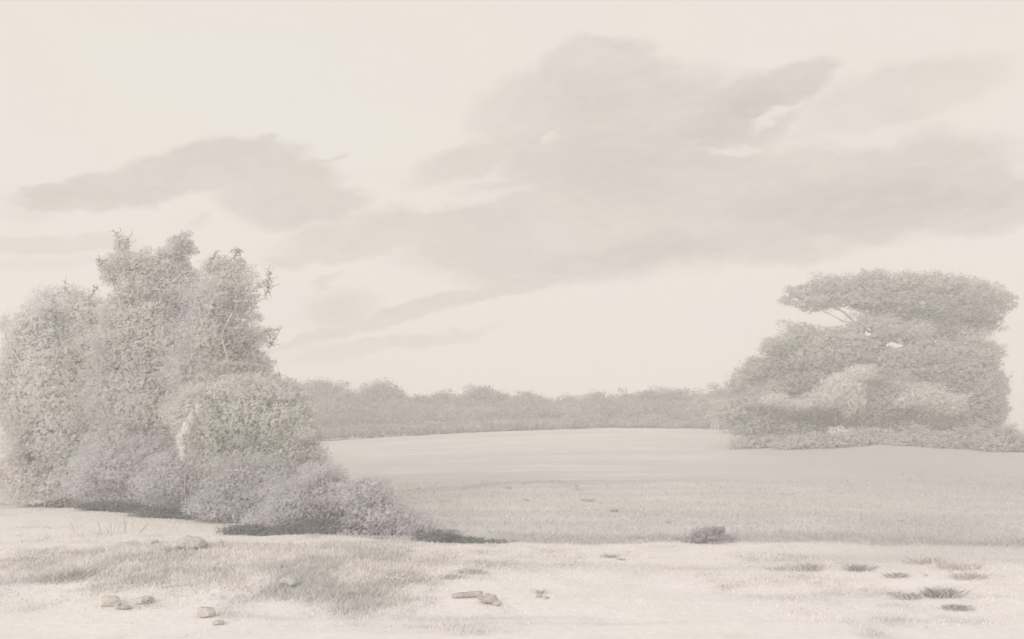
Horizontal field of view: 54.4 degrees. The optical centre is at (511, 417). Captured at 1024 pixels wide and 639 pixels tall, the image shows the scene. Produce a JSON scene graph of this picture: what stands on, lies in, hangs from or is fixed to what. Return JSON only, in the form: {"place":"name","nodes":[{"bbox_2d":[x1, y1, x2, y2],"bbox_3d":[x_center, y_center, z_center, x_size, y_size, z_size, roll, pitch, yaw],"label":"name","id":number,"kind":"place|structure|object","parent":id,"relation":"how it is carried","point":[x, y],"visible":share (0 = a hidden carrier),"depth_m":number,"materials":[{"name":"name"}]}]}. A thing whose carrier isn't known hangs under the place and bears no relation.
{"place":"outdoors","nodes":[
{"label":"outdoors","id":0,"kind":"place"},
{"bbox_2d":[0,422,1023,638],"bbox_3d":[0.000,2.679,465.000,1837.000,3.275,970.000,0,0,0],"label":"ground","id":1,"kind":"structure","parent":0,"point":[656,456],"depth_m":22.33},
{"bbox_2d":[1,555,59,563],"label":"grass tuft","id":2,"kind":"object","parent":1,"relation":"on","point":[24,557],"visible":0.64,"depth_m":19.84,"materials":[{"name":"grey plant"}]},
{"bbox_2d":[0,434,92,507],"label":"bush","id":3,"kind":"object","parent":1,"relation":"on","point":[17,483],"visible":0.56,"depth_m":31.97,"materials":[{"name":"grey plant"}]},
{"bbox_2d":[16,498,85,507],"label":"plant","id":4,"kind":"object","parent":1,"relation":"on","point":[42,505],"visible":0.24,"depth_m":32.29,"materials":[{"name":"grey plant"}]},
{"bbox_2d":[0,278,115,505],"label":"tree","id":5,"kind":"object","parent":1,"relation":"on","point":[42,356],"visible":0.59,"depth_m":32.78,"materials":[{"name":"grey plant"}]},
{"bbox_2d":[22,565,115,586],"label":"grass tuft","id":6,"kind":"object","parent":1,"relation":"on","point":[72,574],"visible":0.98,"depth_m":17.27,"materials":[{"name":"grey plant"}]},
{"bbox_2d":[69,519,148,535],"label":"stalks","id":7,"kind":"object","parent":1,"relation":"on","point":[114,528],"visible":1,"depth_m":24.62,"materials":[{"name":"grey plant"}]},
{"bbox_2d":[64,499,154,512],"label":"plant","id":8,"kind":"object","parent":1,"relation":"on","point":[110,506],"visible":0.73,"depth_m":29.46,"materials":[{"name":"grey plant"}]},
{"bbox_2d":[98,595,121,606],"bbox_3d":[-6.282,2.874,15.568,0.387,0.176,0.256,0,0,0],"label":"stone","id":9,"kind":"object","parent":1,"relation":"on","point":[111,600],"visible":0.96,"depth_m":15.49,"materials":[{"name":"beige stone"}]},
{"bbox_2d":[54,424,187,505],"bbox_3d":[-11.665,1.582,30.922,4.758,2.792,2.480,0,0,0],"label":"heather bush","id":10,"kind":"object","parent":1,"relation":"on","point":[104,482],"visible":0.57,"depth_m":30.59,"materials":[{"name":"grey plant"}]},
{"bbox_2d":[116,605,131,609],"bbox_3d":[-5.991,2.934,15.384,0.239,0.065,0.180,0,0,0],"label":"stone","id":11,"kind":"object","parent":1,"relation":"on","point":[124,607],"visible":1,"depth_m":15.33,"materials":[{"name":"beige stone"}]},
{"bbox_2d":[135,596,153,603],"bbox_3d":[-5.798,2.891,15.728,0.290,0.129,0.237,0,0,0],"label":"stone","id":12,"kind":"object","parent":1,"relation":"on","point":[143,599],"visible":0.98,"depth_m":15.67,"materials":[{"name":"beige stone"}]},
{"bbox_2d":[54,227,236,474],"bbox_3d":[-11.143,-1.542,32.209,6.402,9.191,4.447,0,0,22],"label":"tree","id":13,"kind":"object","parent":1,"relation":"on","point":[130,333],"visible":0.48,"depth_m":31.45,"materials":[{"name":"grey plant"}]},
{"bbox_2d":[140,539,158,544],"bbox_3d":[-8.188,2.821,22.417,0.392,0.174,0.321,0,0,22],"label":"stone","id":14,"kind":"object","parent":1,"relation":"on","point":[152,541],"visible":0.62,"depth_m":22.35,"materials":[{"name":"grey stone"}]},
{"bbox_2d":[120,444,232,513],"bbox_3d":[-9.541,1.812,29.212,4.131,2.286,2.276,0,0,0],"label":"heather bush","id":15,"kind":"object","parent":1,"relation":"on","point":[169,485],"visible":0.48,"depth_m":28.73,"materials":[{"name":"grey plant"}]},
{"bbox_2d":[109,502,248,520],"bbox_3d":[-9.070,2.677,28.153,4.210,0.582,1.356,0,0,8],"label":"plant","id":16,"kind":"object","parent":1,"relation":"on","point":[159,511],"visible":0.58,"depth_m":27.95,"materials":[{"name":"grey plant"}]},
{"bbox_2d":[176,404,201,511],"bbox_3d":[-9.072,1.245,27.997,0.760,3.336,0.436,0,0,0],"label":"sapling","id":17,"kind":"object","parent":1,"relation":"on","point":[186,428],"visible":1,"depth_m":27.95,"materials":[{"name":"beige plant"}]},
{"bbox_2d":[170,535,207,550],"bbox_3d":[-6.377,2.492,19.668,0.734,0.320,0.548,0,0,0],"label":"rock","id":18,"kind":"object","parent":1,"relation":"on","point":[193,542],"visible":0.78,"depth_m":19.46,"materials":[{"name":"stone"}]},
{"bbox_2d":[197,606,215,617],"bbox_3d":[-4.580,2.927,14.903,0.216,0.181,0.258,0,0,-44],"label":"stone","id":19,"kind":"object","parent":1,"relation":"on","point":[203,611],"visible":0.99,"depth_m":14.83,"materials":[{"name":"beige stone"}]},
{"bbox_2d":[148,246,287,401],"bbox_3d":[-9.101,-1.060,30.272,4.663,8.178,3.274,0,0,0],"label":"tree","id":20,"kind":"object","parent":1,"relation":"on","point":[216,343],"visible":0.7,"depth_m":30.15,"materials":[{"name":"grey plant"}]},
{"bbox_2d":[212,619,224,624],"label":"stone","id":21,"kind":"object","parent":1,"relation":"on","point":[219,622],"visible":1,"depth_m":14.38,"materials":[{"name":"beige stone"}]},
{"bbox_2d":[167,448,312,522],"bbox_3d":[-7.278,1.994,27.211,5.036,2.339,2.582,0,0,0],"label":"heather bush","id":22,"kind":"object","parent":1,"relation":"on","point":[229,501],"visible":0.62,"depth_m":26.99,"materials":[{"name":"grey plant"}]},
{"bbox_2d":[152,370,337,485],"bbox_3d":[-7.618,0.764,28.862,5.578,4.448,2.466,0,0,0],"label":"bush","id":23,"kind":"object","parent":1,"relation":"on","point":[269,417],"visible":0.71,"depth_m":28.37,"materials":[{"name":"grey plant"}]},
{"bbox_2d":[255,557,284,578],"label":"stalks","id":24,"kind":"object","parent":1,"relation":"on","point":[269,569],"visible":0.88,"depth_m":17.40,"materials":[{"name":"grey plant"}]},
{"bbox_2d":[200,517,378,535],"bbox_3d":[-5.313,2.726,24.837,4.881,0.476,1.291,0,0,0],"label":"plant","id":25,"kind":"object","parent":1,"relation":"on","point":[298,528],"visible":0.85,"depth_m":24.71,"materials":[{"name":"grey plant"}]},
{"bbox_2d":[280,577,299,586],"bbox_3d":[-3.775,2.822,16.931,0.345,0.210,0.244,0,0,0],"label":"rock","id":26,"kind":"object","parent":1,"relation":"on","point":[290,581],"visible":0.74,"depth_m":16.86,"materials":[{"name":"stone"}]},
{"bbox_2d":[226,460,362,529],"bbox_3d":[-5.331,2.039,25.903,4.351,1.883,2.184,0,0,0],"label":"heather bush","id":27,"kind":"object","parent":1,"relation":"on","point":[317,479],"visible":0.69,"depth_m":25.46,"materials":[{"name":"grey plant"}]},
{"bbox_2d":[291,374,370,416],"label":"tree","id":28,"kind":"object","parent":1,"relation":"on","point":[323,388],"visible":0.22,"depth_m":114.83,"materials":[{"name":"grey plant"}]},
{"bbox_2d":[312,387,374,438],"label":"tree","id":29,"kind":"object","parent":1,"relation":"on","point":[341,403],"visible":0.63,"depth_m":108.69,"materials":[{"name":"grey plant"}]},
{"bbox_2d":[315,586,388,600],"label":"grass tuft","id":30,"kind":"object","parent":1,"relation":"on","point":[354,593],"visible":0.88,"depth_m":16.50,"materials":[{"name":"grey plant"}]},
{"bbox_2d":[315,409,388,439],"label":"thicket","id":31,"kind":"object","parent":1,"relation":"on","point":[348,429],"visible":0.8,"depth_m":104.88,"materials":[{"name":"grey plant"}]},
{"bbox_2d":[356,376,412,436],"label":"tree","id":32,"kind":"object","parent":1,"relation":"on","point":[382,392],"visible":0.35,"depth_m":113.16,"materials":[{"name":"grey plant"}]},
{"bbox_2d":[305,474,473,537],"bbox_3d":[-3.163,2.285,24.669,4.446,1.757,2.132,0,0,-11],"label":"heather bush","id":33,"kind":"object","parent":1,"relation":"on","point":[359,498],"visible":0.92,"depth_m":24.65,"materials":[{"name":"grey plant"}]},
{"bbox_2d":[367,571,428,584],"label":"grass tuft","id":34,"kind":"object","parent":1,"relation":"on","point":[400,577],"visible":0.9,"depth_m":17.61,"materials":[{"name":"grey plant"}]},
{"bbox_2d":[358,403,455,436],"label":"thicket","id":35,"kind":"object","parent":1,"relation":"on","point":[392,425],"visible":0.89,"depth_m":105.60,"materials":[{"name":"grey plant"}]},
{"bbox_2d":[376,393,452,434],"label":"tree","id":36,"kind":"object","parent":1,"relation":"on","point":[414,401],"visible":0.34,"depth_m":110.49,"materials":[{"name":"grey plant"}]},
{"bbox_2d":[419,388,465,434],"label":"tree","id":37,"kind":"object","parent":1,"relation":"on","point":[448,397],"visible":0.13,"depth_m":114.51,"materials":[{"name":"grey plant"}]},
{"bbox_2d":[372,528,515,543],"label":"plant","id":38,"kind":"object","parent":1,"relation":"on","point":[433,536],"visible":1,"depth_m":23.88,"materials":[{"name":"grey plant"}]},
{"bbox_2d":[438,572,472,580],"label":"grass tuft","id":39,"kind":"object","parent":1,"relation":"on","point":[454,576],"visible":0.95,"depth_m":18.05,"materials":[{"name":"grey plant"}]},
{"bbox_2d":[405,404,519,434],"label":"thicket","id":40,"kind":"object","parent":1,"relation":"on","point":[472,419],"visible":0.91,"depth_m":104.93,"materials":[{"name":"grey plant"}]},
{"bbox_2d":[452,591,482,597],"bbox_3d":[-0.735,2.922,16.403,0.509,0.120,0.115,0,0,-12],"label":"log","id":41,"kind":"object","parent":1,"relation":"on","point":[472,594],"visible":0.87,"depth_m":16.36,"materials":[{"name":"beige plant"}]},
{"bbox_2d":[447,567,491,574],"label":"grass tuft","id":42,"kind":"object","parent":1,"relation":"on","point":[475,571],"visible":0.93,"depth_m":18.55,"materials":[{"name":"grey plant"}]},
{"bbox_2d":[448,383,510,431],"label":"tree","id":43,"kind":"object","parent":1,"relation":"on","point":[477,396],"visible":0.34,"depth_m":113.77,"materials":[{"name":"grey plant"}]},
{"bbox_2d":[477,593,497,603],"bbox_3d":[-0.393,2.923,16.000,0.347,0.190,0.225,0,0,0],"label":"stone","id":44,"kind":"object","parent":1,"relation":"on","point":[488,598],"visible":0.96,"depth_m":15.96,"materials":[{"name":"stone"}]},
{"bbox_2d":[492,601,501,605],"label":"stone","id":45,"kind":"object","parent":1,"relation":"on","point":[496,603],"visible":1,"depth_m":15.83,"materials":[{"name":"stone"}]},
{"bbox_2d":[481,402,568,431],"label":"thicket","id":46,"kind":"object","parent":1,"relation":"on","point":[531,423],"visible":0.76,"depth_m":104.85,"materials":[{"name":"grey plant"}]},
{"bbox_2d":[489,390,561,429],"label":"tree","id":47,"kind":"object","parent":1,"relation":"on","point":[527,399],"visible":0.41,"depth_m":108.51,"materials":[{"name":"grey plant"}]},
{"bbox_2d":[529,588,548,593],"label":"grass tuft","id":48,"kind":"object","parent":1,"relation":"on","point":[540,592],"visible":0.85,"depth_m":16.89,"materials":[{"name":"grey plant"}]},
{"bbox_2d":[546,392,583,428],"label":"tree","id":49,"kind":"object","parent":1,"relation":"on","point":[559,400],"visible":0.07,"depth_m":114.92,"materials":[{"name":"grey plant"}]},
{"bbox_2d":[530,395,620,429],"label":"thicket","id":50,"kind":"object","parent":1,"relation":"on","point":[572,418],"visible":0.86,"depth_m":104.69,"materials":[{"name":"grey plant"}]},
{"bbox_2d":[578,498,596,501],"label":"grass tuft","id":51,"kind":"object","parent":1,"relation":"on","point":[588,500],"visible":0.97,"depth_m":35.36,"materials":[{"name":"grey plant"}]},
{"bbox_2d":[561,388,626,428],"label":"tree","id":52,"kind":"object","parent":1,"relation":"on","point":[590,398],"visible":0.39,"depth_m":109.29,"materials":[{"name":"grey plant"}]},
{"bbox_2d":[598,553,620,557],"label":"grass tuft","id":53,"kind":"object","parent":1,"relation":"on","point":[610,556],"visible":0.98,"depth_m":20.96,"materials":[{"name":"grey plant"}]},
{"bbox_2d":[607,508,622,511],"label":"grass tuft","id":54,"kind":"object","parent":1,"relation":"on","point":[615,509],"visible":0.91,"depth_m":31.22,"materials":[{"name":"grey plant"}]},
{"bbox_2d":[596,387,637,405],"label":"tree","id":55,"kind":"object","parent":1,"relation":"on","point":[622,395],"visible":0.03,"depth_m":113.92,"materials":[{"name":"grey plant"}]},
{"bbox_2d":[619,538,654,543],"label":"grass tuft","id":56,"kind":"object","parent":1,"relation":"on","point":[639,541],"visible":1,"depth_m":23.79,"materials":[{"name":"grey plant"}]},
{"bbox_2d":[595,394,682,427],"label":"thicket","id":57,"kind":"object","parent":1,"relation":"on","point":[641,416],"visible":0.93,"depth_m":105.60,"materials":[{"name":"grey plant"}]},
{"bbox_2d":[620,384,682,413],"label":"tree","id":58,"kind":"object","parent":1,"relation":"on","point":[647,396],"visible":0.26,"depth_m":111.19,"materials":[{"name":"grey plant"}]},
{"bbox_2d":[662,534,692,539],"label":"grass tuft","id":59,"kind":"object","parent":1,"relation":"on","point":[676,536],"visible":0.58,"depth_m":24.17,"materials":[{"name":"grey plant"}]},
{"bbox_2d":[645,385,714,415],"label":"tree","id":60,"kind":"object","parent":1,"relation":"on","point":[681,395],"visible":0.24,"depth_m":111.69,"materials":[{"name":"grey plant"}]},
{"bbox_2d":[646,399,738,429],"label":"thicket","id":61,"kind":"object","parent":1,"relation":"on","point":[685,417],"visible":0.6,"depth_m":105.48,"materials":[{"name":"grey plant"}]},
{"bbox_2d":[665,524,738,543],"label":"plant","id":62,"kind":"object","parent":1,"relation":"on","point":[703,535],"visible":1,"depth_m":23.49,"materials":[{"name":"grey plant"}]},
{"bbox_2d":[689,396,725,429],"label":"tree","id":63,"kind":"object","parent":1,"relation":"on","point":[701,401],"visible":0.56,"depth_m":97.82,"materials":[{"name":"grey plant"}]},
{"bbox_2d":[684,382,741,408],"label":"tree","id":64,"kind":"object","parent":1,"relation":"on","point":[720,393],"visible":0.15,"depth_m":112.69,"materials":[{"name":"grey plant"}]},
{"bbox_2d":[706,423,738,429],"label":"thicket","id":65,"kind":"object","parent":1,"relation":"on","point":[721,428],"visible":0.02,"depth_m":103.81,"materials":[{"name":"grey plant"}]},
{"bbox_2d":[720,431,790,449],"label":"bush","id":66,"kind":"object","parent":1,"relation":"on","point":[760,440],"visible":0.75,"depth_m":62.58,"materials":[{"name":"grey plant"}]},
{"bbox_2d":[755,564,790,570],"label":"grass tuft","id":67,"kind":"object","parent":1,"relation":"on","point":[775,568],"visible":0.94,"depth_m":19.68,"materials":[{"name":"grey plant"}]},
{"bbox_2d":[701,379,853,439],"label":"bush","id":68,"kind":"object","parent":1,"relation":"on","point":[746,415],"visible":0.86,"depth_m":63.42,"materials":[{"name":"grey plant"}]},
{"bbox_2d":[767,427,841,449],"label":"bush","id":69,"kind":"object","parent":1,"relation":"on","point":[798,441],"visible":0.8,"depth_m":60.61,"materials":[{"name":"grey plant"}]},
{"bbox_2d":[777,561,845,571],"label":"grass tuft","id":70,"kind":"object","parent":1,"relation":"on","point":[809,567],"visible":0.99,"depth_m":19.36,"materials":[{"name":"grey plant"}]},
{"bbox_2d":[758,363,882,432],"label":"bush","id":71,"kind":"object","parent":1,"relation":"on","point":[831,394],"visible":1,"depth_m":60.87,"materials":[{"name":"grey plant"}]},
{"bbox_2d":[839,564,878,571],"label":"grass tuft","id":72,"kind":"object","parent":1,"relation":"on","point":[859,568],"visible":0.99,"depth_m":19.12,"materials":[{"name":"grey plant"}]},
{"bbox_2d":[816,426,905,447],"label":"bush","id":73,"kind":"object","parent":1,"relation":"on","point":[863,436],"visible":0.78,"depth_m":59.55,"materials":[{"name":"grey plant"}]},
{"bbox_2d":[721,311,1013,432],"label":"tree","id":74,"kind":"object","parent":1,"relation":"on","point":[959,363],"visible":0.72,"depth_m":65.08,"materials":[{"name":"grey plant"}]},
{"bbox_2d":[834,371,950,434],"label":"bush","id":75,"kind":"object","parent":1,"relation":"on","point":[882,412],"visible":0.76,"depth_m":62.46,"materials":[{"name":"grey plant"}]},
{"bbox_2d":[880,571,912,578],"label":"grass tuft","id":76,"kind":"object","parent":1,"relation":"on","point":[896,575],"visible":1,"depth_m":18.42,"materials":[{"name":"grey plant"}]},
{"bbox_2d":[777,267,1019,432],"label":"cedar tree","id":77,"kind":"object","parent":1,"relation":"on","point":[965,303],"visible":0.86,"depth_m":67.37,"materials":[{"name":"grey plant"}]},
{"bbox_2d":[889,590,922,601],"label":"grass tuft","id":78,"kind":"object","parent":1,"relation":"on","point":[909,595],"visible":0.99,"depth_m":16.44,"materials":[{"name":"grey plant"}]},
{"bbox_2d":[873,423,957,446],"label":"bush","id":79,"kind":"object","parent":1,"relation":"on","point":[914,436],"visible":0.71,"depth_m":58.55,"materials":[{"name":"grey plant"}]},
{"bbox_2d":[899,556,952,564],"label":"grass tuft","id":80,"kind":"object","parent":1,"relation":"on","point":[928,560],"visible":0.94,"depth_m":19.95,"materials":[{"name":"grey plant"}]},
{"bbox_2d":[890,379,975,429],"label":"tree","id":81,"kind":"object","parent":1,"relation":"on","point":[922,399],"visible":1,"depth_m":60.47,"materials":[{"name":"grey plant"}]},
{"bbox_2d":[917,585,971,599],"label":"grass tuft","id":82,"kind":"object","parent":1,"relation":"on","point":[935,592],"visible":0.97,"depth_m":16.47,"materials":[{"name":"grey plant"}]},
{"bbox_2d":[930,603,974,611],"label":"grass tuft","id":83,"kind":"object","parent":1,"relation":"on","point":[953,607],"visible":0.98,"depth_m":15.50,"materials":[{"name":"grey plant"}]},
{"bbox_2d":[920,424,989,449],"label":"bush","id":84,"kind":"object","parent":1,"relation":"on","point":[960,440],"visible":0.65,"depth_m":57.47,"materials":[{"name":"grey plant"}]},
{"bbox_2d":[926,561,999,571],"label":"grass tuft","id":85,"kind":"object","parent":1,"relation":"on","point":[952,567],"visible":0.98,"depth_m":19.19,"materials":[{"name":"grey plant"}]},
{"bbox_2d":[936,570,995,580],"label":"grass tuft","id":86,"kind":"object","parent":1,"relation":"on","point":[965,576],"visible":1,"depth_m":17.96,"materials":[{"name":"grey plant"}]},
{"bbox_2d":[928,371,1011,432],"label":"bush","id":87,"kind":"object","parent":1,"relation":"on","point":[989,410],"visible":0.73,"depth_m":63.35,"materials":[{"name":"grey plant"}]},
{"bbox_2d":[969,420,1023,451],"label":"bush","id":88,"kind":"object","parent":1,"relation":"on","point":[1004,438],"visible":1,"depth_m":55.50,"materials":[{"name":"grey plant"}]},
{"bbox_2d":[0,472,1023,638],"bbox_3d":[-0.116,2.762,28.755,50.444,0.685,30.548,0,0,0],"label":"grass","id":89,"kind":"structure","parent":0,"point":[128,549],"depth_m":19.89,"materials":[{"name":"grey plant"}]},
{"bbox_2d":[0,0,1023,421],"label":"sky","id":90,"kind":"structure","parent":0,"point":[551,198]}
]}

